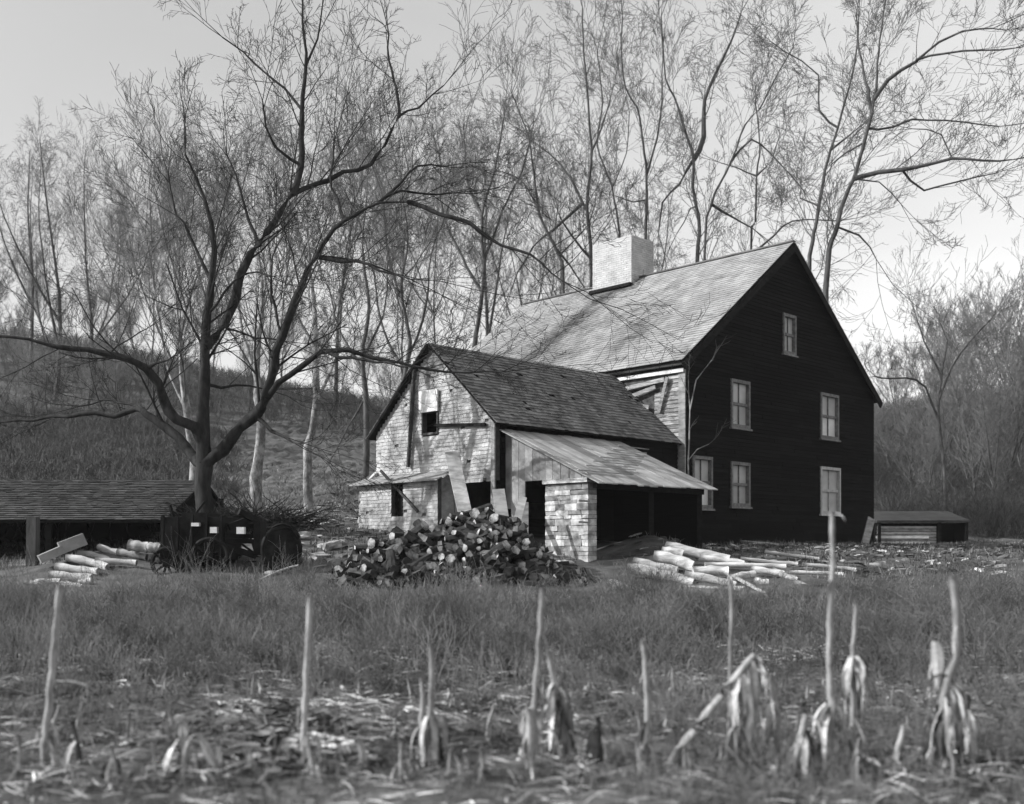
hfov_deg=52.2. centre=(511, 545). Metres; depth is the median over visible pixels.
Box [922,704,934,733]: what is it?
corn stub
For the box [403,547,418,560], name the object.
firewood
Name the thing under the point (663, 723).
corn stub
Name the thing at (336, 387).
woodland tree
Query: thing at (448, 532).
firewood
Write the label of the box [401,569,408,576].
firewood
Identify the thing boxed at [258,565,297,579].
curved rod
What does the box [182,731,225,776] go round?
corn stalk
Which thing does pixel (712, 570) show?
peeled log
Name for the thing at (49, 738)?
corn stalk
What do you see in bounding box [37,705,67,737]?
corn stub
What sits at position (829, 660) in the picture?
corn stalk
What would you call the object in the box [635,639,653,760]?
corn stalk
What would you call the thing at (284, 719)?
husk litter
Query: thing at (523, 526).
firewood
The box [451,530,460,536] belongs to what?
firewood
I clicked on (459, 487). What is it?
leaning board
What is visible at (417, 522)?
firewood
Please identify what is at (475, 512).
firewood
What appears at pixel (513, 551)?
firewood
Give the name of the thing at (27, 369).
thicket tree
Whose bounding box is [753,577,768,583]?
peeled log
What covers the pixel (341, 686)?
fallen stick
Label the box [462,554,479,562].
firewood
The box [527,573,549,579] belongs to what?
firewood
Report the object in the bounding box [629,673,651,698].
corn stub
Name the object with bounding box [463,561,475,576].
firewood
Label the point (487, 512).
firewood
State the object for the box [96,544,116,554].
peeled log
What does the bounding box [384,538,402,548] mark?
firewood
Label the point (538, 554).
firewood
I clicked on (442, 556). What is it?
firewood
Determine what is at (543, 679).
corn stub
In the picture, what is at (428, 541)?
firewood
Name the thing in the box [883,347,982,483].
thicket tree
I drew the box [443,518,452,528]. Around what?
firewood
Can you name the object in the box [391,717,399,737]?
corn stub
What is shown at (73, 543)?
slab of wood
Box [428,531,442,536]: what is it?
firewood
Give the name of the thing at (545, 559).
firewood
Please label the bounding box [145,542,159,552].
peeled log
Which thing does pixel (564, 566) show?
firewood
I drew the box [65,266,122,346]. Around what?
thicket tree
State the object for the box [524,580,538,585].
firewood
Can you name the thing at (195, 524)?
tin box
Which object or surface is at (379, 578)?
firewood
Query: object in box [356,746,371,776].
corn stub
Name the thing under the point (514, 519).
firewood
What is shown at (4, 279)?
thicket tree
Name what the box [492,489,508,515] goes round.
leaning board
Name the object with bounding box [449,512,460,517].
firewood
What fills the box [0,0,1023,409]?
sky
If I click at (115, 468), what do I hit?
brush
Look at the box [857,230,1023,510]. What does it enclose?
bare tree
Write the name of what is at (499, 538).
firewood
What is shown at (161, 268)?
woodland tree
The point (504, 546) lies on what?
firewood
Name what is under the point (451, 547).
firewood
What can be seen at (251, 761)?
corn stub
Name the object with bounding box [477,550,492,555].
firewood
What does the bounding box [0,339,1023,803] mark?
ground
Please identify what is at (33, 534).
post
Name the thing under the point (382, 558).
firewood
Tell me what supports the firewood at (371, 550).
on the bark and chips
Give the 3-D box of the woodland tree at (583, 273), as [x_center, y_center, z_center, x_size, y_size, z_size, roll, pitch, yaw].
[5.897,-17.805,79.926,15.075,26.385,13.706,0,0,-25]
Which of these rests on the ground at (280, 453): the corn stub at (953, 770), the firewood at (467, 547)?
the corn stub at (953, 770)
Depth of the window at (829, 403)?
32.92 m
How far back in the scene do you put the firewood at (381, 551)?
19.54 m
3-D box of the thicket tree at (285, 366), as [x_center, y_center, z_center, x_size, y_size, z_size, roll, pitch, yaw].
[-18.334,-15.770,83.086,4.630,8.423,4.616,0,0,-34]
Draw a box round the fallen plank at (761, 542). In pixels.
[741,540,778,544]
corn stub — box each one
[8,733,31,775]
[33,677,44,696]
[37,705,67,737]
[64,765,80,785]
[67,701,90,747]
[82,683,92,703]
[100,743,121,783]
[119,714,134,745]
[145,744,161,777]
[161,703,178,740]
[162,677,172,700]
[203,679,211,696]
[215,738,224,763]
[242,747,257,774]
[245,674,261,698]
[260,709,272,724]
[294,707,300,726]
[303,752,320,777]
[309,676,317,696]
[339,718,350,734]
[355,682,366,699]
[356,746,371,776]
[390,742,410,781]
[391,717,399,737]
[401,678,416,703]
[440,748,459,777]
[449,685,459,706]
[474,703,502,739]
[474,746,490,778]
[518,701,528,737]
[526,758,540,778]
[540,676,547,706]
[577,757,593,784]
[582,677,594,694]
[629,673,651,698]
[631,708,643,733]
[632,742,644,775]
[661,710,673,725]
[667,667,681,699]
[678,744,690,775]
[715,744,725,771]
[758,706,769,738]
[769,755,784,775]
[792,714,800,735]
[800,686,815,707]
[807,731,815,777]
[844,738,866,786]
[889,688,896,708]
[894,762,898,781]
[905,716,917,739]
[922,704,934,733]
[926,683,936,699]
[942,742,963,784]
[977,735,995,762]
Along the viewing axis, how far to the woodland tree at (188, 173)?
65.30 m
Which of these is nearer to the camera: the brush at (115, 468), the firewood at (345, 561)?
the firewood at (345, 561)
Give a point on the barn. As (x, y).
(77, 505)
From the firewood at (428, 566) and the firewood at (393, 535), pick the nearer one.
the firewood at (428, 566)
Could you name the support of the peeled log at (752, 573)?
on the ground at (280, 453)
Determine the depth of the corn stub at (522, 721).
8.03 m
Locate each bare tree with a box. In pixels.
[42,63,264,479]
[163,36,400,509]
[197,0,418,509]
[228,69,425,491]
[290,21,548,379]
[387,14,583,347]
[416,0,657,294]
[441,0,665,349]
[524,0,653,278]
[533,0,702,248]
[607,0,781,270]
[635,21,925,258]
[667,0,881,306]
[679,0,1021,278]
[758,0,1023,383]
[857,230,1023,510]
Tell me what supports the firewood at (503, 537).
on the bark and chips
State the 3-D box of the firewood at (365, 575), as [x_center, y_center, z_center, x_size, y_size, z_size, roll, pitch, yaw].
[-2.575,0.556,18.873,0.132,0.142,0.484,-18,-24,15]
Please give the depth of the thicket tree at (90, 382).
60.41 m
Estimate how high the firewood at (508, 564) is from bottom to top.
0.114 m
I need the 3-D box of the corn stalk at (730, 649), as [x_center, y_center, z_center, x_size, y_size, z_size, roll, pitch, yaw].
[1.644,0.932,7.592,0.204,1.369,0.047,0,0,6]
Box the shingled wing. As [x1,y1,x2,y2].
[365,343,682,540]
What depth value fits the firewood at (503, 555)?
19.07 m
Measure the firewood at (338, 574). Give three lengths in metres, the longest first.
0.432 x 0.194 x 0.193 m
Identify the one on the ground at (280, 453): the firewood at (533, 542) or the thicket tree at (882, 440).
the thicket tree at (882, 440)
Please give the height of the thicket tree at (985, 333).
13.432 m
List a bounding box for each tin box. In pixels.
[191,523,200,525]
[210,527,218,532]
[236,527,245,533]
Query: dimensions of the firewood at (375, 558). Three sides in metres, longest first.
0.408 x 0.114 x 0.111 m
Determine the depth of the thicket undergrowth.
57.69 m
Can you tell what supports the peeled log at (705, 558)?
on the ground at (280, 453)
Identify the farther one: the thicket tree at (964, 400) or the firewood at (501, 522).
the thicket tree at (964, 400)
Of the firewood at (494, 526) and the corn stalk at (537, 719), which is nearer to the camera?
the corn stalk at (537, 719)
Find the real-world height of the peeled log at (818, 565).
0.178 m
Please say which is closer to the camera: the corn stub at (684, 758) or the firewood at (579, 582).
the corn stub at (684, 758)
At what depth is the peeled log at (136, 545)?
20.70 m
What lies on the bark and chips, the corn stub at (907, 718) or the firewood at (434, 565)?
the firewood at (434, 565)
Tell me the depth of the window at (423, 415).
24.86 m
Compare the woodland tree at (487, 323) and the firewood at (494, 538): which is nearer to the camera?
the firewood at (494, 538)
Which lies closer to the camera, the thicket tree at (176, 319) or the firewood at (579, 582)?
the firewood at (579, 582)
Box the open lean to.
[499,429,717,561]
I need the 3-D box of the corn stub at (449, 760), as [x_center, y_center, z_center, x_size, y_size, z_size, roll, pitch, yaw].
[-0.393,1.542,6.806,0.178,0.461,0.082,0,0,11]
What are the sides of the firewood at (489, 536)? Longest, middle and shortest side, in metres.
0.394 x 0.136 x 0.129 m
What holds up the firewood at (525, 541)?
on the bark and chips
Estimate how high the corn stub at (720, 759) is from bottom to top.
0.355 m
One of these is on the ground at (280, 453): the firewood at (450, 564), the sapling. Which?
the sapling
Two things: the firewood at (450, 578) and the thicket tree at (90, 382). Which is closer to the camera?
the firewood at (450, 578)
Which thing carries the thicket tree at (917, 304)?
on the ground at (280, 453)
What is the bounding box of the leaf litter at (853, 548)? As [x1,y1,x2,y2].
[148,500,1019,577]
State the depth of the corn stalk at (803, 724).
6.83 m
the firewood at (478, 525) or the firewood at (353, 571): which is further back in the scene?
the firewood at (478, 525)
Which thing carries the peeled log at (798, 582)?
on the ground at (280, 453)
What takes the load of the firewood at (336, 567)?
on the ground at (280, 453)
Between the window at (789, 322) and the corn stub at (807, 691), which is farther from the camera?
the window at (789, 322)
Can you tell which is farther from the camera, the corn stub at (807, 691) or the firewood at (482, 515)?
the firewood at (482, 515)
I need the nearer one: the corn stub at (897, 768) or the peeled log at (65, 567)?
the corn stub at (897, 768)
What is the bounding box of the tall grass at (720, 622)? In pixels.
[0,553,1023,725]
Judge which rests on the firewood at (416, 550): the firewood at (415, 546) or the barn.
the firewood at (415, 546)
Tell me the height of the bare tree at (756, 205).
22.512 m
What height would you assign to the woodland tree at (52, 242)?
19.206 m
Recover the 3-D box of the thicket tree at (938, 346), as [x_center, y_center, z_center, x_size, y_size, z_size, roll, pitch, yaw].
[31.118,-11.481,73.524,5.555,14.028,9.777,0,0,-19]
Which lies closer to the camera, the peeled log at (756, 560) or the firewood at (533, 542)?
the firewood at (533, 542)
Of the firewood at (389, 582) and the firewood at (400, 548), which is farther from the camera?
the firewood at (400, 548)
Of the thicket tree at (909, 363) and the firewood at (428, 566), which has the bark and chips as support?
the firewood at (428, 566)
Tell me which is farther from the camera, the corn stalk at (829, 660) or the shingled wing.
the shingled wing
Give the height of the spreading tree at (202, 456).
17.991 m
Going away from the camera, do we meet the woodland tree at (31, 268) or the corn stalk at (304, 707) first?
the corn stalk at (304, 707)
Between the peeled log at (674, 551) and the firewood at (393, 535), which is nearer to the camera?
the firewood at (393, 535)
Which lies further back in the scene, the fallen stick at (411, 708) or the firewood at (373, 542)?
the firewood at (373, 542)
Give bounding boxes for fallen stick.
[56,681,129,687]
[298,728,352,742]
[339,685,354,694]
[405,706,418,710]
[859,750,882,767]
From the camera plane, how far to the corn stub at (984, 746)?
7.09 m
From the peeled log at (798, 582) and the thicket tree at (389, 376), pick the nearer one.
the peeled log at (798, 582)
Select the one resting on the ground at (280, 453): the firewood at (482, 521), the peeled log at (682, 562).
the peeled log at (682, 562)
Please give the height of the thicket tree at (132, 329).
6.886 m
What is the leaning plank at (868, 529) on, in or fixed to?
on the ground at (280, 453)
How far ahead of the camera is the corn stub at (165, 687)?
9.39 m
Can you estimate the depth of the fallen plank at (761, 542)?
27.39 m
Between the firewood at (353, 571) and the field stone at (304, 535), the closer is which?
the firewood at (353, 571)
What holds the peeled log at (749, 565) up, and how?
on the ground at (280, 453)
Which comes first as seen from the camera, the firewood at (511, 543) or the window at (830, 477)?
the firewood at (511, 543)
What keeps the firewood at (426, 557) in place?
on the firewood at (404, 571)
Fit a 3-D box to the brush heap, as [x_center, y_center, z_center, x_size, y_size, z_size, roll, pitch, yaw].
[-6.679,-0.640,25.417,4.896,1.950,5.012,0,0,-43]
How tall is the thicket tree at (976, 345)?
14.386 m
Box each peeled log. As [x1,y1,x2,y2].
[30,578,61,583]
[47,570,93,578]
[54,562,99,574]
[59,581,81,587]
[65,554,109,569]
[77,550,110,558]
[77,577,93,583]
[94,557,137,565]
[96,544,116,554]
[116,548,147,559]
[126,539,148,552]
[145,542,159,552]
[626,563,693,584]
[632,557,678,572]
[653,550,694,570]
[661,546,683,555]
[665,541,729,557]
[683,585,742,588]
[684,570,736,584]
[692,565,728,575]
[699,555,744,562]
[705,562,785,568]
[727,570,756,580]
[731,574,765,592]
[740,557,797,565]
[750,566,784,576]
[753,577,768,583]
[764,550,818,559]
[772,567,798,579]
[789,570,842,575]
[793,580,808,584]
[802,562,855,569]
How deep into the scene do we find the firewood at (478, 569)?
18.84 m
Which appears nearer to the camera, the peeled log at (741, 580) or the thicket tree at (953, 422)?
the peeled log at (741, 580)
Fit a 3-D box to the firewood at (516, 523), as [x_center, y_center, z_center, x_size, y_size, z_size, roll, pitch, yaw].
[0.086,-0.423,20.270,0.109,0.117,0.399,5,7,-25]
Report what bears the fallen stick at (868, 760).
on the ground at (280, 453)
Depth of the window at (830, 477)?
33.05 m
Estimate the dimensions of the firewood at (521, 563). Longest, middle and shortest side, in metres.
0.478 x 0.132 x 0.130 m
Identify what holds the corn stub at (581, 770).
on the ground at (280, 453)
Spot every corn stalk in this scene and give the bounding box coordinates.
[40,585,97,766]
[63,720,93,768]
[154,720,200,776]
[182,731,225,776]
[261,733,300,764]
[292,597,324,763]
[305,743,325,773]
[355,737,369,765]
[410,678,425,757]
[419,642,447,766]
[456,750,471,771]
[518,588,561,767]
[524,650,578,761]
[526,707,534,768]
[585,716,618,765]
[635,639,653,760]
[665,653,774,764]
[724,724,754,765]
[727,580,751,733]
[761,682,794,760]
[789,713,827,778]
[813,511,849,773]
[814,697,865,777]
[840,601,875,749]
[889,724,917,779]
[923,575,968,771]
[925,644,942,765]
[954,694,994,759]
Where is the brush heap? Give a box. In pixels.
[119,479,344,539]
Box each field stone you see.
[299,531,310,539]
[308,552,331,560]
[317,540,341,550]
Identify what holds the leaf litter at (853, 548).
on the ground at (280, 453)
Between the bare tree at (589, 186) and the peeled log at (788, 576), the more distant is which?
the bare tree at (589, 186)
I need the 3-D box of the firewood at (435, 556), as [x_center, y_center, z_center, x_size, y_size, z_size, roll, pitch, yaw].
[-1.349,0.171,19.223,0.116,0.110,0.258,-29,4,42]
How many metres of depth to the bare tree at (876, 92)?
37.84 m
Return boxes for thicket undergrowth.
[874,385,1023,538]
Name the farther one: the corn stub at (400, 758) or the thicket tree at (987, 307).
the thicket tree at (987, 307)
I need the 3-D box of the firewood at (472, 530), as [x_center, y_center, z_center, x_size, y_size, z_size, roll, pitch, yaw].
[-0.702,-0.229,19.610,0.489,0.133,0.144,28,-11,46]
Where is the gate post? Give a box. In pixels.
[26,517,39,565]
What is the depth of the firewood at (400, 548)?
19.44 m
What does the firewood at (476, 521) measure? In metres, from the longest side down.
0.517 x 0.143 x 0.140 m
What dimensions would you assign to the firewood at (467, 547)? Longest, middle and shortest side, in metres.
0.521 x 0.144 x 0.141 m
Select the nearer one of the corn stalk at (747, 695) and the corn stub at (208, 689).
the corn stalk at (747, 695)
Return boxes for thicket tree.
[0,255,18,323]
[0,281,41,386]
[3,246,56,341]
[9,318,75,424]
[34,276,81,366]
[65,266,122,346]
[66,317,130,418]
[71,288,145,376]
[85,334,144,424]
[101,285,147,358]
[145,336,199,439]
[148,284,217,354]
[187,281,254,377]
[230,324,285,411]
[249,296,316,398]
[279,296,337,386]
[318,335,374,425]
[326,316,387,388]
[365,335,402,412]
[852,339,930,435]
[874,382,950,499]
[874,390,904,480]
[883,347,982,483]
[890,262,1023,387]
[892,400,959,505]
[893,309,991,462]
[905,320,1023,502]
[914,286,1021,462]
[933,278,1023,466]
[952,279,1023,471]
[952,358,1023,506]
[963,286,1023,490]
[965,282,1023,429]
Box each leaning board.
[445,451,470,511]
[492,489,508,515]
[514,496,526,519]
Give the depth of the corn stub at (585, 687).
9.46 m
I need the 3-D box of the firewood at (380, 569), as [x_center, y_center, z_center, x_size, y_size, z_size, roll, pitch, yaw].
[-2.515,0.409,19.083,0.555,0.134,0.125,23,4,-6]
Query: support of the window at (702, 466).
in the farmhouse
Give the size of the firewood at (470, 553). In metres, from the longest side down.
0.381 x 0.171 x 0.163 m
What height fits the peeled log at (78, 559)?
0.322 m
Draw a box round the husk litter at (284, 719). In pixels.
[88,692,410,782]
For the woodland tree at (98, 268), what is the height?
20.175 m
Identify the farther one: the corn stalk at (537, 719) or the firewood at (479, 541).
the firewood at (479, 541)
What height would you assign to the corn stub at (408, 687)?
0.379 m
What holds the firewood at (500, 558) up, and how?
on the bark and chips
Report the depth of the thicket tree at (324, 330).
92.08 m
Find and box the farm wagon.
[150,501,301,574]
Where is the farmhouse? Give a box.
[471,235,882,544]
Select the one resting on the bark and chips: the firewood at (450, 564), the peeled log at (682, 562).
the firewood at (450, 564)
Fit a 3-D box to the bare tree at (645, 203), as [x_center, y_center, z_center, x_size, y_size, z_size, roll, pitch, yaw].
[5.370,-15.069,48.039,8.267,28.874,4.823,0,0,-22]
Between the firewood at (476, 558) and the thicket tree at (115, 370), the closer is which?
the firewood at (476, 558)
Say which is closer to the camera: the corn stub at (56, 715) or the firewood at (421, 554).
the corn stub at (56, 715)
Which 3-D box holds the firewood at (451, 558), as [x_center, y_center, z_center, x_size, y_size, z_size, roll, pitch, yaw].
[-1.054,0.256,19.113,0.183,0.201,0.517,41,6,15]
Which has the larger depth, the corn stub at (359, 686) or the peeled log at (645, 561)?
the peeled log at (645, 561)
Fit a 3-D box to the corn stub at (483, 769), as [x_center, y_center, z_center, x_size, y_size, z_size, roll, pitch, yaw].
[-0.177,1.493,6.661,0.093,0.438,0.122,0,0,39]
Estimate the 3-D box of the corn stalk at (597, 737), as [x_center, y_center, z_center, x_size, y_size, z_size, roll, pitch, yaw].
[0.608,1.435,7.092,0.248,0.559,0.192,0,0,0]
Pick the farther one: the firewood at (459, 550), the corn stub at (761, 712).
the firewood at (459, 550)
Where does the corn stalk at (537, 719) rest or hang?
on the ground at (280, 453)
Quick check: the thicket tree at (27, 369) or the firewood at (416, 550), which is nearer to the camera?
the firewood at (416, 550)
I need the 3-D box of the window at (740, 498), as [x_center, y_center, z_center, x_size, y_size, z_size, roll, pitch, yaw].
[6.407,-1.698,29.402,1.040,1.308,0.190,0,0,-44]
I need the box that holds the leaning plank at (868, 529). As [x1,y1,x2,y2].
[862,516,874,543]
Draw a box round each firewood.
[332,565,345,572]
[334,558,340,566]
[334,567,347,577]
[335,574,347,585]
[341,558,353,564]
[344,575,367,587]
[346,568,366,575]
[347,562,357,568]
[348,554,358,561]
[353,554,368,560]
[354,544,367,553]
[360,559,386,574]
[360,563,381,571]
[361,571,376,582]
[362,556,377,563]
[366,547,384,552]
[368,538,387,547]
[371,555,381,561]
[376,549,385,554]
[376,576,393,587]
[378,542,384,547]
[378,555,385,561]
[379,580,392,587]
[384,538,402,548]
[385,549,396,570]
[387,536,407,544]
[389,532,404,539]
[390,526,412,543]
[392,545,398,553]
[395,545,404,556]
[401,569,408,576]
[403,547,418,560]
[404,530,423,548]
[404,580,413,588]
[405,570,421,580]
[409,521,428,534]
[409,554,432,573]
[410,544,419,547]
[410,548,420,553]
[413,519,433,538]
[418,533,426,539]
[418,552,437,557]
[419,563,431,573]
[423,537,435,546]
[423,571,431,587]
[427,542,444,553]
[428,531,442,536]
[428,576,439,581]
[430,562,436,570]
[432,525,441,531]
[433,550,443,559]
[438,553,446,560]
[441,573,457,580]
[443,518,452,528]
[444,535,457,541]
[444,542,458,552]
[445,526,466,534]
[445,554,460,562]
[447,562,457,567]
[448,526,467,540]
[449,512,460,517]
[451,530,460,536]
[452,521,462,525]
[455,515,463,526]
[455,516,465,523]
[455,544,462,555]
[460,511,470,516]
[461,517,472,525]
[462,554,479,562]
[463,544,478,551]
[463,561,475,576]
[464,523,476,530]
[464,528,477,534]
[464,540,478,551]
[465,550,476,556]
[465,566,475,574]
[466,533,487,541]
[467,530,487,541]
[469,503,493,517]
[472,522,489,528]
[472,538,489,544]
[472,566,482,573]
[472,567,486,585]
[473,517,486,523]
[475,531,497,542]
[476,511,486,518]
[477,529,483,534]
[477,538,482,545]
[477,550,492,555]
[478,518,499,525]
[484,535,502,542]
[484,554,496,563]
[485,510,503,518]
[486,521,498,527]
[486,533,492,539]
[486,567,496,578]
[486,574,503,581]
[487,528,500,531]
[489,513,500,523]
[489,540,510,555]
[491,562,505,569]
[492,542,507,558]
[493,559,500,566]
[495,563,512,568]
[496,541,514,546]
[496,555,508,562]
[498,519,512,527]
[500,530,512,537]
[501,532,507,540]
[506,526,519,531]
[506,546,520,559]
[507,518,520,523]
[509,517,519,521]
[509,530,521,537]
[512,521,520,526]
[512,533,528,540]
[512,547,535,559]
[513,537,521,543]
[515,562,528,574]
[516,559,524,567]
[519,522,528,531]
[521,533,533,539]
[521,539,536,559]
[522,538,529,546]
[523,547,529,559]
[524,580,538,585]
[525,551,542,559]
[525,558,538,567]
[525,564,548,574]
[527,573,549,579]
[534,560,544,565]
[540,556,549,562]
[541,576,554,586]
[549,561,569,565]
[553,565,577,569]
[553,573,573,580]
[569,579,582,585]
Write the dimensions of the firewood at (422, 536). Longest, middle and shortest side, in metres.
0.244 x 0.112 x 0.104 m
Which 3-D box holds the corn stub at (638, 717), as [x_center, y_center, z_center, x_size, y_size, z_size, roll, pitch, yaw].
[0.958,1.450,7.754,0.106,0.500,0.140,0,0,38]
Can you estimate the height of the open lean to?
3.511 m
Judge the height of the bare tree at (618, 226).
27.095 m
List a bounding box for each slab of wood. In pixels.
[37,546,65,562]
[57,533,87,552]
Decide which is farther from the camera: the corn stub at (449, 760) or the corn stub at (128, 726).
the corn stub at (128, 726)
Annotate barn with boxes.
[0,480,226,551]
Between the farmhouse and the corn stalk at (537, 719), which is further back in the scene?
the farmhouse
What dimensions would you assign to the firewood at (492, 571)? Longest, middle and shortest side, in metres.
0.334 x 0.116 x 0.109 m
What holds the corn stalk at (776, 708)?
on the ground at (280, 453)
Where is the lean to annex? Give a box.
[349,469,453,531]
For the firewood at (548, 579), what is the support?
on the ground at (280, 453)
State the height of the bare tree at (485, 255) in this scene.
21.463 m
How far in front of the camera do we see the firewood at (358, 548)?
20.22 m
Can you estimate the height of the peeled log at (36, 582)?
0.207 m
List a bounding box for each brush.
[0,322,390,479]
[0,397,262,540]
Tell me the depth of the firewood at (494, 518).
19.80 m
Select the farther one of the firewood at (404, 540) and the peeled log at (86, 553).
the peeled log at (86, 553)
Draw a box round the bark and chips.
[352,526,586,587]
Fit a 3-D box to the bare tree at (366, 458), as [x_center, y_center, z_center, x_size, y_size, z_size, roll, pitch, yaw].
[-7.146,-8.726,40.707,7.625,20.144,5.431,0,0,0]
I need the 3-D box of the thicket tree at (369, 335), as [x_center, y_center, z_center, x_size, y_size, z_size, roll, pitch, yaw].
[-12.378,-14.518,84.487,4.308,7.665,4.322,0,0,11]
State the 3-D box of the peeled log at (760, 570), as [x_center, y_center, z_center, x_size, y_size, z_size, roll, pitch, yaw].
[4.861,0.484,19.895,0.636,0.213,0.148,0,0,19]
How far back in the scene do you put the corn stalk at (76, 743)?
7.09 m
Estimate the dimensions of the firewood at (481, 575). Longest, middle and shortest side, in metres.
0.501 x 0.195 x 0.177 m
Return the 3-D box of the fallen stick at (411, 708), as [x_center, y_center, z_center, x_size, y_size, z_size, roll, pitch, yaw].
[-0.839,1.377,8.857,0.144,0.043,0.043,0,0,18]
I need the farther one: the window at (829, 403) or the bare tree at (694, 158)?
the bare tree at (694, 158)
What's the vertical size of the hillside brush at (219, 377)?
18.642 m
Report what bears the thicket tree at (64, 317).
on the ground at (280, 453)
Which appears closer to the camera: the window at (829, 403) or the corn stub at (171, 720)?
the corn stub at (171, 720)
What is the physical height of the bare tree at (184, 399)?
13.744 m
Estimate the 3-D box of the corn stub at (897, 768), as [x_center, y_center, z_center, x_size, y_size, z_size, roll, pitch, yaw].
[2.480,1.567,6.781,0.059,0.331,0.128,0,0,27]
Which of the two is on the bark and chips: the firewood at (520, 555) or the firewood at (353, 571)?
the firewood at (520, 555)
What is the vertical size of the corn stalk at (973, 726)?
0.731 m
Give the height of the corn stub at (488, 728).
0.476 m
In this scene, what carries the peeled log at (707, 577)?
on the ground at (280, 453)
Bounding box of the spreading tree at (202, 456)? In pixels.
[0,0,736,516]
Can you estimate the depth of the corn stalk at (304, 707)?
6.99 m
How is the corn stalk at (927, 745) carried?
on the ground at (280, 453)
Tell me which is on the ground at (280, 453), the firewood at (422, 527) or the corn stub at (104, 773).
the corn stub at (104, 773)
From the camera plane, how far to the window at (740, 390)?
29.50 m
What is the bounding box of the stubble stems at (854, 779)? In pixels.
[0,623,1023,803]
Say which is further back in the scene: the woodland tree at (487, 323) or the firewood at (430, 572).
the woodland tree at (487, 323)
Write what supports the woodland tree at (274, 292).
on the ground at (280, 453)
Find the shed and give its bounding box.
[874,511,969,543]
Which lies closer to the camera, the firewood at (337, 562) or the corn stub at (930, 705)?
the corn stub at (930, 705)
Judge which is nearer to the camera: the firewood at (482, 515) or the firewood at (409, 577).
the firewood at (409, 577)
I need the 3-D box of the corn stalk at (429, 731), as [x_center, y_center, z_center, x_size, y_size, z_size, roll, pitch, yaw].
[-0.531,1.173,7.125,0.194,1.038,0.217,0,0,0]
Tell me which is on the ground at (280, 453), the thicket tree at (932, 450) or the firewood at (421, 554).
the thicket tree at (932, 450)
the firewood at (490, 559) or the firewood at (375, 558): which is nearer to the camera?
the firewood at (490, 559)
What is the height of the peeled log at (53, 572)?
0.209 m
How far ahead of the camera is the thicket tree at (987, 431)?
53.72 m
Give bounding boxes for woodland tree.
[0,96,102,405]
[0,114,72,370]
[29,100,205,397]
[32,107,194,376]
[73,148,231,363]
[95,72,249,405]
[129,85,384,390]
[133,73,272,343]
[301,10,578,355]
[317,148,386,430]
[344,100,516,402]
[445,125,534,335]
[453,83,593,328]
[482,131,694,327]
[579,157,691,270]
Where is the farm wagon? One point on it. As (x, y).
(226, 541)
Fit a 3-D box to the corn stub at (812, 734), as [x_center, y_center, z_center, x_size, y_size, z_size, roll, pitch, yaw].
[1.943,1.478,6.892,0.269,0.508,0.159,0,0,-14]
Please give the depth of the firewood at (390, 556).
19.17 m
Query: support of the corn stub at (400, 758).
on the ground at (280, 453)
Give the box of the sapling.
[679,335,735,474]
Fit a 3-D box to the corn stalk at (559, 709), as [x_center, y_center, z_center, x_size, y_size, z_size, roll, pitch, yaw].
[0.308,1.240,7.175,0.395,1.048,0.243,0,0,-21]
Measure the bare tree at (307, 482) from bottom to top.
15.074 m
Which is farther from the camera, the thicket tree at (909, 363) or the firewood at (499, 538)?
the thicket tree at (909, 363)
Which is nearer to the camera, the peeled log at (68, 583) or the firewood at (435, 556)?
the peeled log at (68, 583)
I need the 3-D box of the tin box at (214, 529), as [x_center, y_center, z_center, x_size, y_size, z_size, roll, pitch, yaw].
[-5.734,-0.303,20.134,0.131,0.115,0.128,0,0,0]
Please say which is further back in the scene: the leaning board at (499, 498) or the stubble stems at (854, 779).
the leaning board at (499, 498)
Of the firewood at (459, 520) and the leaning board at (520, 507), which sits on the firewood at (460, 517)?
the firewood at (459, 520)
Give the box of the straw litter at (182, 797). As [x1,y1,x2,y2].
[0,641,1023,803]
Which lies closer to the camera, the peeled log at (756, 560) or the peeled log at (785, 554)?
the peeled log at (756, 560)
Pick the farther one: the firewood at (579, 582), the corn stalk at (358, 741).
the firewood at (579, 582)
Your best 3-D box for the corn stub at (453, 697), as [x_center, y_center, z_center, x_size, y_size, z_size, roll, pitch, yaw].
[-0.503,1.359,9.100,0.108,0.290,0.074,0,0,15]
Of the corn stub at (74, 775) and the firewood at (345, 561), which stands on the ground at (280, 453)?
the corn stub at (74, 775)
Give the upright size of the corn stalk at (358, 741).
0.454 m
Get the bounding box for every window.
[397,485,402,515]
[421,411,438,435]
[692,455,714,510]
[729,378,752,431]
[729,461,752,508]
[782,312,798,357]
[819,392,840,441]
[819,466,842,516]
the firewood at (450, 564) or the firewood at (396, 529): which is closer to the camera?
the firewood at (450, 564)
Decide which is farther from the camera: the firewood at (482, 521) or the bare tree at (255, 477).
the bare tree at (255, 477)
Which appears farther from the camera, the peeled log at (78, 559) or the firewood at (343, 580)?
the peeled log at (78, 559)
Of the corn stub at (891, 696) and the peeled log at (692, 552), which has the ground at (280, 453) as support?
the corn stub at (891, 696)
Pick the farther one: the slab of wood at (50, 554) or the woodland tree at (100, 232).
the woodland tree at (100, 232)
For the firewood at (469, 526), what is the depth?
19.69 m
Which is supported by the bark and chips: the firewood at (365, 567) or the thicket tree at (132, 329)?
the firewood at (365, 567)

